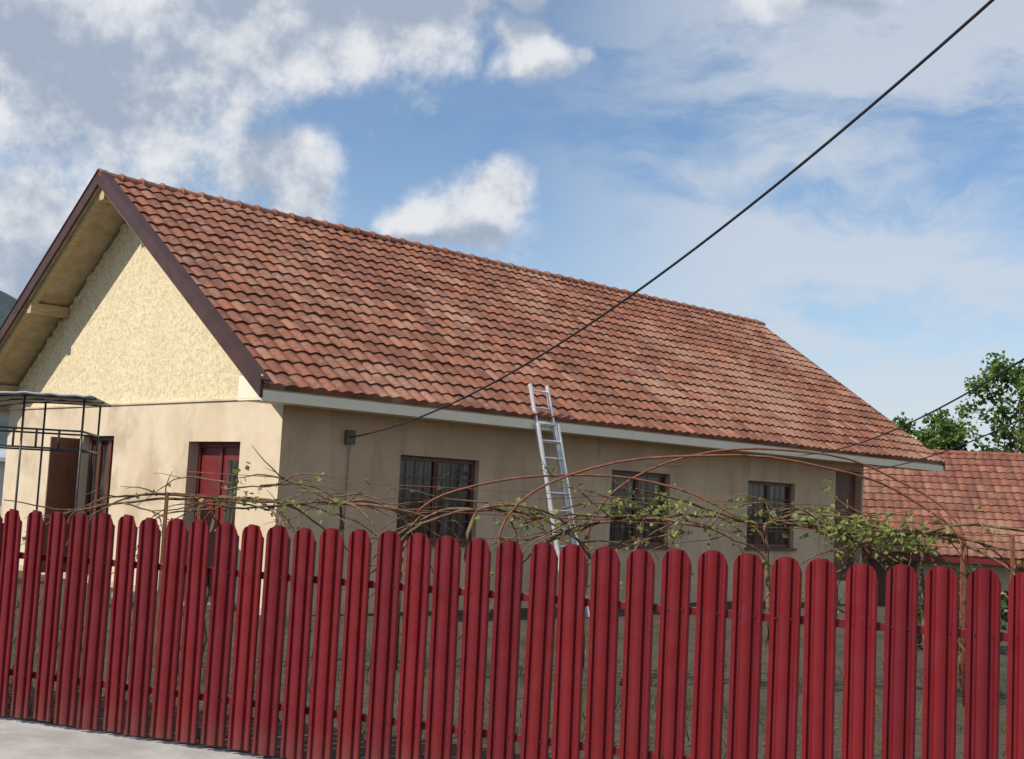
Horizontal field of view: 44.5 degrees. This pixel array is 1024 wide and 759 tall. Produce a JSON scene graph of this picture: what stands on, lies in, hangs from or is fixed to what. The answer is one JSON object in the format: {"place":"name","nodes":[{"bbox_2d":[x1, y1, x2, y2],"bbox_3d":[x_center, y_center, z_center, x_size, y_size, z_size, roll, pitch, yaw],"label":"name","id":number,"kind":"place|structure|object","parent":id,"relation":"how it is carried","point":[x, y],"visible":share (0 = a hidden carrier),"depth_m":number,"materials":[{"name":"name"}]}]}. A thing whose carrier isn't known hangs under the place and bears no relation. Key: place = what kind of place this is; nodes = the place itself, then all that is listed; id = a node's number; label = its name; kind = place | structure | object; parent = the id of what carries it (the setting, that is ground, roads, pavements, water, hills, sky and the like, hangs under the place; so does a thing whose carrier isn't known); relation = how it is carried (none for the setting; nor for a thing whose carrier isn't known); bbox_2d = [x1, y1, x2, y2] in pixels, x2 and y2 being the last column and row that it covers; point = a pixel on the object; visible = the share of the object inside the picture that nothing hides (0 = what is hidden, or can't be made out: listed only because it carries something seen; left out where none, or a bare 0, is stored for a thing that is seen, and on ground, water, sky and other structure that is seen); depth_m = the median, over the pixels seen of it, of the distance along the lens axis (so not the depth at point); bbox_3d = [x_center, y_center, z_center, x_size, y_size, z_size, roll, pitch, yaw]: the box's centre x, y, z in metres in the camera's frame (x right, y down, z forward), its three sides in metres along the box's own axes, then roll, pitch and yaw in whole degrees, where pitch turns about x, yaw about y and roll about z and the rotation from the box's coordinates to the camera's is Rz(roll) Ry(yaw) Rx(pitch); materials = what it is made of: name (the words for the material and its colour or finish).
{"place":"outdoors","nodes":[
{"label":"outdoors","id":0,"kind":"place"},
{"bbox_2d":[0,291,16,444],"bbox_3d":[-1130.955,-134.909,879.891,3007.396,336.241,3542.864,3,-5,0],"label":"hills","id":1,"kind":"structure","parent":0,"point":[7,302],"depth_m":1971.06,"materials":[{"name":"green plant"}]},
{"bbox_2d":[0,186,125,412],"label":"roof deck back","id":2,"kind":"structure","parent":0,"point":[98,236],"depth_m":22.05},
{"bbox_2d":[0,717,278,758],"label":"pavement","id":3,"kind":"structure","parent":0,"point":[20,739],"depth_m":8.11,"materials":[{"name":"concrete"}]},
{"bbox_3d":[4.720,-1.208,3.898,1.000,7.490,0.320,3,-5,0],"label":"utility pole","id":4,"kind":"object","parent":3,"relation":"on","visible":0},
{"bbox_2d":[351,0,994,437],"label":"power cable","id":5,"kind":"object","parent":4,"relation":"attached to","point":[937,48],"visible":1,"depth_m":9.79,"materials":[{"name":"rubber"}]},
{"bbox_2d":[0,570,1007,758],"bbox_3d":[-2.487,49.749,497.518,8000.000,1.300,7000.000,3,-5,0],"label":"ground","id":6,"kind":"structure","parent":0,"point":[839,663],"depth_m":12.00,"materials":[{"name":"green plant"}]},
{"bbox_2d":[0,446,5,514],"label":"white shed","id":7,"kind":"structure","parent":6,"relation":"on","point":[2,459],"depth_m":25.47,"materials":[{"name":"paint"}]},
{"bbox_2d":[0,391,110,600],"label":"metal canopy","id":8,"kind":"object","parent":6,"relation":"on","point":[8,398],"visible":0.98,"depth_m":16.84,"materials":[{"name":"metal"}]},
{"bbox_2d":[1,401,282,606],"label":"gable wall","id":9,"kind":"structure","parent":6,"relation":"on","point":[153,443],"depth_m":19.59,"materials":[{"name":"beige paint"}]},
{"bbox_2d":[41,437,79,572],"bbox_3d":[-7.660,2.126,21.237,0.540,2.280,0.040,8,-7,-43],"label":"open shutter","id":10,"kind":"object","parent":9,"relation":"attached to","point":[61,480],"visible":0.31,"depth_m":21.24,"materials":[{"name":"brown wood"}]},
{"bbox_2d":[84,437,113,574],"bbox_3d":[-6.921,2.134,21.093,0.070,2.342,1.142,8,-7,-43],"label":"gable window frame","id":11,"kind":"object","parent":9,"relation":"attached to","point":[99,463],"visible":0.34,"depth_m":21.23,"materials":[{"name":"brown wood"}]},
{"bbox_2d":[88,441,113,568],"bbox_3d":[-6.917,2.135,21.096,0.001,2.277,1.077,8,-7,-43],"label":"gable window glass","id":12,"kind":"object","parent":11,"relation":"in","point":[104,466],"visible":0.2,"depth_m":21.22,"materials":[{"name":"glass"}]},
{"bbox_2d":[9,398,237,409],"bbox_3d":[-6.265,0.418,20.632,0.325,0.035,9.384,8,-7,-43],"label":"gable ledge","id":13,"kind":"object","parent":9,"relation":"attached to","point":[167,402],"visible":0.3,"depth_m":19.99,"materials":[{"name":"beige paint"}]},
{"bbox_2d":[12,222,242,407],"bbox_3d":[-6.255,-1.333,20.724,0.001,3.462,9.360,8,-7,-43],"label":"gable boarding","id":14,"kind":"object","parent":9,"relation":"on","point":[135,329],"visible":0.64,"depth_m":20.67,"materials":[{"name":"beige paint"}]},
{"bbox_2d":[194,442,239,595],"bbox_3d":[-4.283,2.057,18.410,0.080,2.256,1.447,8,-7,-43],"label":"entrance door","id":15,"kind":"structure","parent":9,"relation":"attached to","point":[214,457],"depth_m":18.64,"materials":[{"name":"red wood"}]},
{"bbox_2d":[223,460,238,524],"bbox_3d":[-4.045,1.650,18.200,0.001,0.950,0.475,8,-7,-43],"label":"entrance glass","id":16,"kind":"object","parent":15,"relation":"in","point":[229,516],"visible":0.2,"depth_m":18.27,"materials":[{"name":"glass"}]},
{"bbox_2d":[238,374,263,398],"bbox_3d":[-3.444,0.094,16.475,0.023,0.303,0.563,8,-7,-43],"label":"eave return","id":17,"kind":"object","parent":9,"relation":"attached to","point":[245,389],"visible":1,"depth_m":16.54,"materials":[{"name":"beige paint"}]},
{"bbox_2d":[111,591,210,610],"bbox_3d":[-4.861,3.160,17.856,0.850,0.100,2.000,8,-7,-43],"label":"step","id":18,"kind":"object","parent":6,"relation":"on","point":[208,605],"visible":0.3,"depth_m":17.36,"materials":[{"name":"concrete"}]},
{"bbox_2d":[19,564,845,615],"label":"plinth","id":19,"kind":"structure","parent":6,"relation":"on","point":[693,593],"depth_m":20.19,"materials":[{"name":"paint"}]},
{"bbox_2d":[0,509,1023,758],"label":"picket fence","id":20,"kind":"object","parent":6,"relation":"on","point":[940,631],"visible":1,"depth_m":7.48,"materials":[{"name":"red metal"}]},
{"bbox_2d":[4,447,1023,685],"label":"grape vine","id":21,"kind":"object","parent":6,"relation":"on","point":[836,532],"visible":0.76,"depth_m":12.11,"materials":[{"name":"green plant"}]},
{"bbox_2d":[528,383,589,617],"bbox_3d":[0.710,1.836,19.392,0.478,3.579,1.140,8,-7,-43],"label":"aluminium ladder","id":22,"kind":"object","parent":6,"relation":"on","point":[555,442],"visible":0.58,"depth_m":19.55,"materials":[{"name":"silver metal"}]},
{"bbox_2d":[275,405,863,589],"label":"front wall","id":23,"kind":"structure","parent":6,"relation":"on","point":[312,440],"depth_m":20.20,"materials":[{"name":"paint"}]},
{"bbox_2d":[343,447,349,540],"bbox_3d":[-2.376,1.958,17.762,0.012,2.000,0.024,8,-7,-43],"label":"downpipe cable","id":24,"kind":"object","parent":23,"relation":"attached to","point":[346,492],"visible":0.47,"depth_m":17.80,"materials":[{"name":"black plastic"}]},
{"bbox_2d":[344,430,355,443],"bbox_3d":[-2.313,0.824,17.856,0.150,0.200,0.077,8,-7,-43],"label":"meter box","id":25,"kind":"object","parent":23,"relation":"attached to","point":[348,439],"visible":1,"depth_m":17.82,"materials":[{"name":"grey plastic"}]},
{"bbox_2d":[401,542,465,545],"bbox_3d":[-1.157,2.498,18.968,1.680,0.047,0.140,8,-7,-43],"label":"window sill","id":26,"kind":"structure","parent":23,"relation":"attached to","point":[434,544],"depth_m":18.87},
{"bbox_2d":[397,460,471,537],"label":"window bars","id":27,"kind":"object","parent":23,"relation":"attached to","point":[436,478],"depth_m":19.09,"materials":[{"name":"black metal"}]},
{"bbox_2d":[400,455,474,542],"bbox_3d":[-1.197,1.839,19.107,1.572,1.282,0.070,8,-7,-43],"label":"window frame","id":28,"kind":"object","parent":23,"relation":"attached to","point":[435,474],"visible":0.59,"depth_m":19.12,"materials":[{"name":"brown wood"}]},
{"bbox_2d":[396,460,469,537],"bbox_3d":[-1.200,1.839,19.111,1.507,1.217,0.001,8,-7,-43],"label":"window glass","id":29,"kind":"object","parent":28,"relation":"in","point":[423,472],"visible":0.4,"depth_m":19.14,"materials":[{"name":"glass"}]},
{"bbox_2d":[261,390,942,471],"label":"eave fascia","id":30,"kind":"structure","parent":23,"relation":"on","point":[312,400],"depth_m":19.60,"materials":[{"name":"white paint"}]},
{"bbox_2d":[114,178,945,464],"bbox_3d":[1.634,-0.709,24.559,18.280,3.682,5.342,8,-7,-43],"label":"roof tiles front","id":31,"kind":"object","parent":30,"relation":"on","point":[302,306],"visible":0.98,"depth_m":22.16,"materials":[{"name":"red tile"}]},
{"bbox_2d":[0,412,9,416],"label":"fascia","id":32,"kind":"structure","parent":31,"relation":"attached to","point":[5,414],"depth_m":24.41,"materials":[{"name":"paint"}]},
{"bbox_2d":[0,189,110,391],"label":"purlin ends","id":33,"kind":"object","parent":31,"relation":"attached to","point":[50,310],"visible":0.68,"depth_m":22.24,"materials":[{"name":"brown wood"}]},
{"bbox_2d":[19,223,127,390],"bbox_3d":[-6.274,-1.451,20.733,0.038,3.247,8.910,8,-7,-43],"label":"insulation foam","id":34,"kind":"object","parent":31,"relation":"attached to","point":[78,299],"visible":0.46,"depth_m":22.42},
{"bbox_2d":[0,192,240,372],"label":"rake rafter","id":35,"kind":"object","parent":31,"relation":"attached to","point":[64,254],"visible":0.39,"depth_m":21.51,"materials":[{"name":"brown wood"}]},
{"bbox_2d":[0,171,263,397],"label":"barge board","id":36,"kind":"object","parent":31,"relation":"attached to","point":[255,382],"visible":1,"depth_m":19.18,"materials":[{"name":"brown wood"}]},
{"bbox_2d":[0,169,270,380],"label":"barge flashing","id":37,"kind":"object","parent":36,"relation":"attached to","point":[230,334],"visible":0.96,"depth_m":18.20,"materials":[{"name":"metal"}]},
{"bbox_2d":[95,168,765,325],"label":"ridge caps","id":38,"kind":"object","parent":31,"relation":"on","point":[221,199],"visible":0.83,"depth_m":24.57,"materials":[{"name":"tile"}]},
{"bbox_2d":[761,324,944,470],"bbox_3d":[6.377,0.373,32.740,0.050,3.838,10.580,8,-7,-43],"label":"barge board","id":39,"kind":"object","parent":31,"relation":"attached to","point":[943,465],"visible":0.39,"depth_m":30.76,"materials":[{"name":"metal"}]},
{"bbox_2d":[263,381,941,465],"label":"roof deck front","id":40,"kind":"structure","parent":23,"relation":"on","point":[331,396],"depth_m":20.11,"materials":[{"name":"brown wood"}]},
{"bbox_2d":[238,398,927,470],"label":"eave soffit","id":41,"kind":"structure","parent":40,"relation":"attached to","point":[257,400],"depth_m":19.88,"materials":[{"name":"white paint"}]},
{"bbox_2d":[609,470,665,545],"bbox_3d":[2.199,2.307,22.337,1.592,1.302,0.070,8,-7,-43],"label":"window frame","id":42,"kind":"object","parent":23,"relation":"attached to","point":[636,485],"visible":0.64,"depth_m":22.36,"materials":[{"name":"brown wood"}]},
{"bbox_2d":[609,474,661,541],"bbox_3d":[2.196,2.307,22.341,1.527,1.237,0.001,8,-7,-43],"label":"window glass","id":43,"kind":"object","parent":42,"relation":"in","point":[621,494],"visible":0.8,"depth_m":22.30,"materials":[{"name":"glass"}]},
{"bbox_2d":[610,475,663,541],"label":"window bars","id":44,"kind":"object","parent":42,"relation":"attached to","point":[637,491],"depth_m":22.23,"materials":[{"name":"black metal"}]},
{"bbox_2d":[607,545,670,548],"bbox_3d":[2.238,2.976,22.197,1.700,0.047,0.140,8,-7,-43],"label":"window sill","id":45,"kind":"structure","parent":23,"relation":"attached to","point":[641,547],"depth_m":22.15,"materials":[{"name":"grey concrete"}]},
{"bbox_2d":[746,481,790,547],"bbox_3d":[5.097,2.714,25.093,1.612,1.302,0.070,8,-7,-43],"label":"window frame","id":46,"kind":"object","parent":23,"relation":"attached to","point":[767,484],"visible":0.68,"depth_m":25.20,"materials":[{"name":"brown wood"}]},
{"bbox_2d":[746,484,787,544],"bbox_3d":[5.094,2.715,25.097,1.547,1.237,0.001,8,-7,-43],"label":"window glass","id":47,"kind":"object","parent":46,"relation":"in","point":[774,493],"visible":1,"depth_m":25.15,"materials":[{"name":"glass"}]},
{"bbox_2d":[747,484,788,543],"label":"window bars","id":48,"kind":"object","parent":46,"relation":"attached to","point":[768,499],"depth_m":25.08,"materials":[{"name":"black metal"}]},
{"bbox_2d":[745,547,796,550],"bbox_3d":[5.136,3.384,24.953,1.720,0.047,0.140,8,-7,-43],"label":"window sill","id":49,"kind":"structure","parent":23,"relation":"attached to","point":[777,549],"depth_m":25.03,"materials":[{"name":"grey concrete"}]},
{"bbox_2d":[833,471,854,580],"bbox_3d":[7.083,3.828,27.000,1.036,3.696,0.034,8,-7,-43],"label":"side door leaf","id":50,"kind":"object","parent":23,"relation":"attached to","point":[845,487],"visible":0.09,"depth_m":27.13,"materials":[{"name":"brown wood"}]},
{"bbox_2d":[851,417,1023,470],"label":"power cable","id":51,"kind":"object","parent":23,"relation":"attached to","point":[951,448],"visible":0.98,"depth_m":16.44,"materials":[{"name":"rubber"}]},
{"bbox_2d":[152,448,1014,706],"bbox_3d":[0.764,1.776,12.592,8.145,2.414,1.802,3,-5,0],"label":"vine trellis","id":52,"kind":"object","parent":6,"relation":"on","point":[962,625],"visible":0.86,"depth_m":12.38,"materials":[{"name":"metal"}]},
{"bbox_2d":[892,409,972,450],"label":"fruit tree","id":53,"kind":"object","parent":6,"relation":"on","point":[938,438],"visible":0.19,"depth_m":58.30,"materials":[{"name":"green plant"}]},
{"bbox_2d":[862,449,1023,611],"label":"tile roof outbuilding","id":54,"kind":"structure","parent":6,"relation":"on","point":[992,483],"depth_m":36.44,"materials":[{"name":"tile"}]},
{"bbox_2d":[869,559,1023,605],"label":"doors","id":55,"kind":"structure","parent":54,"relation":"in","point":[881,573],"depth_m":34.93,"materials":[{"name":"metal"}]},
{"bbox_2d":[941,439,967,450],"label":"fruit tree","id":56,"kind":"object","parent":6,"relation":"on","point":[963,447],"visible":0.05,"depth_m":59.18,"materials":[{"name":"green plant"}]},
{"bbox_2d":[917,564,1007,649],"bbox_3d":[6.008,3.229,16.915,1.795,1.477,1.579,5,-6,-18],"label":"garden shrub","id":57,"kind":"object","parent":6,"relation":"on","point":[1004,603],"visible":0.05,"depth_m":16.81,"materials":[{"name":"green plant"}]},
{"bbox_2d":[948,350,1023,452],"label":"walnut tree","id":58,"kind":"object","parent":6,"relation":"on","point":[1015,375],"visible":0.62,"depth_m":46.61,"materials":[{"name":"green plant"}]},
{"bbox_2d":[989,427,1023,452],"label":"fruit tree","id":59,"kind":"object","parent":6,"relation":"on","point":[1003,435],"visible":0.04,"depth_m":61.70,"materials":[{"name":"green plant"}]},
{"bbox_3d":[5.045,0.392,6.899,0.120,4.912,0.120,3,-5,0],"label":"utility pole","id":60,"kind":"object","parent":6,"relation":"on","visible":0},
{"bbox_2d":[804,358,1023,454],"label":"power cable","id":61,"kind":"object","parent":60,"relation":"attached to","point":[995,376],"visible":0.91,"depth_m":16.01,"materials":[{"name":"rubber"}]},
{"bbox_2d":[0,0,1023,451],"label":"sky","id":62,"kind":"structure","parent":0,"point":[600,142],"materials":[{"name":"blue"}]}
]}

